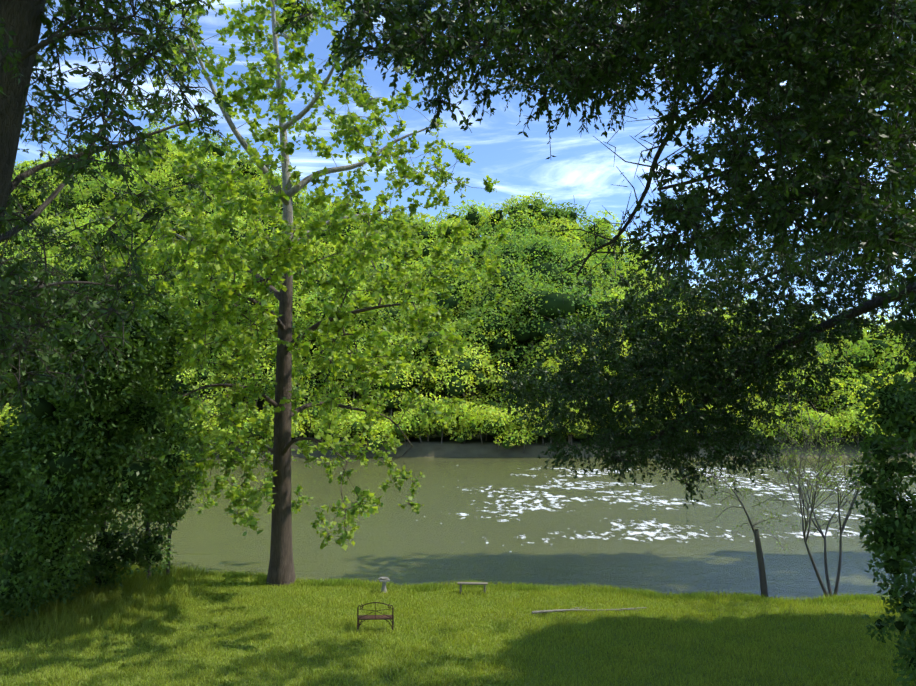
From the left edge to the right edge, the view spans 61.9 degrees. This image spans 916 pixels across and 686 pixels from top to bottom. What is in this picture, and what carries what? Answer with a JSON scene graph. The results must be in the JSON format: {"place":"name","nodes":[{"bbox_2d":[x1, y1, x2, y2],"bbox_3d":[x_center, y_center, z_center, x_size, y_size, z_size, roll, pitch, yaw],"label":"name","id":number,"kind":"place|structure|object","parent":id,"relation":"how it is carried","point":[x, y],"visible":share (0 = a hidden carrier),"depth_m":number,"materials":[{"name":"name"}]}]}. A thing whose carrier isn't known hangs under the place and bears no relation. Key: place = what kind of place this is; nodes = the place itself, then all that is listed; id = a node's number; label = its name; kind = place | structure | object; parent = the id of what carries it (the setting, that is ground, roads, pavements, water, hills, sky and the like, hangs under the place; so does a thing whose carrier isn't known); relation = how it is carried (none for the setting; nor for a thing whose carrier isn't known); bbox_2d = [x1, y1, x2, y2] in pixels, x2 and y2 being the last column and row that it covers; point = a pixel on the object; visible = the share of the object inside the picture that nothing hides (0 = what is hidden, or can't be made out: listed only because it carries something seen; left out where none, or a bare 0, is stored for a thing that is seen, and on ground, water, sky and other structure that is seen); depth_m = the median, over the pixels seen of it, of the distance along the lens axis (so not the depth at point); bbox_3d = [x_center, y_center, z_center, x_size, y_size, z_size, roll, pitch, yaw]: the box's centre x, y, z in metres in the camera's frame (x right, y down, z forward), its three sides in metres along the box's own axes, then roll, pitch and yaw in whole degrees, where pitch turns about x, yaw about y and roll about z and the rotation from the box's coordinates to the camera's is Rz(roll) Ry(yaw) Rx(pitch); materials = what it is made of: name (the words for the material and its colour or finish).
{"place":"outdoors","nodes":[
{"label":"outdoors","id":0,"kind":"place"},
{"bbox_2d":[0,0,231,422],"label":"tree","id":1,"kind":"object","parent":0,"point":[68,8],"depth_m":10.57,"materials":[{"name":"green plant"}]},
{"bbox_2d":[0,235,915,685],"bbox_3d":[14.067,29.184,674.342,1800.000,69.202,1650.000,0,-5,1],"label":"ground","id":2,"kind":"structure","parent":0,"point":[434,445],"depth_m":24.90,"materials":[{"name":"green plant"}]},
{"bbox_2d":[0,254,210,620],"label":"shrubs","id":3,"kind":"object","parent":2,"relation":"on","point":[20,492],"depth_m":24.43,"materials":[{"name":"green plant"}]},
{"bbox_2d":[73,0,514,586],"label":"sycamore tree","id":4,"kind":"object","parent":2,"relation":"on","point":[295,254],"depth_m":28.47,"materials":[{"name":"green plant"}]},
{"bbox_2d":[357,602,393,631],"bbox_3d":[-2.663,8.820,24.709,1.163,0.957,0.468,0,-5,-3],"label":"garden bench","id":5,"kind":"object","parent":2,"relation":"on","point":[376,617],"visible":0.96,"depth_m":24.52,"materials":[{"name":"brown wood"}]},
{"bbox_2d":[378,577,389,592],"bbox_3d":[-2.898,9.492,29.890,0.400,0.600,0.400,1,-5,-16],"label":"stone birdbath","id":6,"kind":"object","parent":2,"relation":"on","point":[383,580],"visible":0.88,"depth_m":29.81,"materials":[{"name":"grey stone"}]},
{"bbox_2d":[0,397,893,449],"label":"bushes","id":7,"kind":"object","parent":2,"relation":"on","point":[490,403],"visible":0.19,"depth_m":122.20,"materials":[{"name":"green plant"}]},
{"bbox_2d":[0,123,915,453],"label":"forest","id":8,"kind":"object","parent":2,"relation":"on","point":[528,239],"depth_m":143.57,"materials":[{"name":"green plant"}]},
{"bbox_2d":[0,558,915,685],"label":"lawn grass","id":9,"kind":"structure","parent":2,"relation":"on","point":[132,603],"depth_m":24.01,"materials":[{"name":"green plant"}]},
{"bbox_2d":[457,582,487,593],"bbox_3d":[0.568,9.512,29.581,1.170,0.425,0.240,0,-5,4],"label":"plank bench","id":10,"kind":"object","parent":2,"relation":"on","point":[472,583],"visible":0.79,"depth_m":29.50,"materials":[{"name":"grey wood"}]},
{"bbox_2d":[183,570,899,604],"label":"bank grass","id":11,"kind":"structure","parent":2,"relation":"on","point":[425,587],"depth_m":29.93,"materials":[{"name":"green plant"}]},
{"bbox_2d":[532,606,646,613],"bbox_3d":[4.639,9.376,26.780,4.164,0.109,0.644,0,-5,-2],"label":"fallen branch","id":12,"kind":"object","parent":2,"relation":"on","point":[548,611],"visible":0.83,"depth_m":26.79,"materials":[{"name":"grey plant"}]},
{"bbox_2d":[675,390,898,596],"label":"small trees","id":13,"kind":"object","parent":2,"relation":"on","point":[763,580],"depth_m":29.67,"materials":[{"name":"green plant"}]},
{"bbox_2d":[844,372,915,685],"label":"shrub","id":14,"kind":"object","parent":2,"relation":"on","point":[894,524],"visible":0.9,"depth_m":17.28,"materials":[{"name":"green plant"}]},
{"bbox_2d":[1,457,915,599],"bbox_3d":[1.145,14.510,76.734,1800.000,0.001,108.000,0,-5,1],"label":"river water","id":15,"kind":"structure","parent":0,"point":[515,520],"depth_m":50.47,"materials":[{"name":"green liquid"}]},
{"bbox_2d":[14,0,915,331],"label":"sky","id":16,"kind":"structure","parent":0,"point":[582,167],"materials":[{"name":"blue"}]},
{"bbox_2d":[275,0,915,521],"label":"tree","id":17,"kind":"object","parent":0,"point":[837,192],"depth_m":13.01,"materials":[{"name":"green plant"}]}
]}

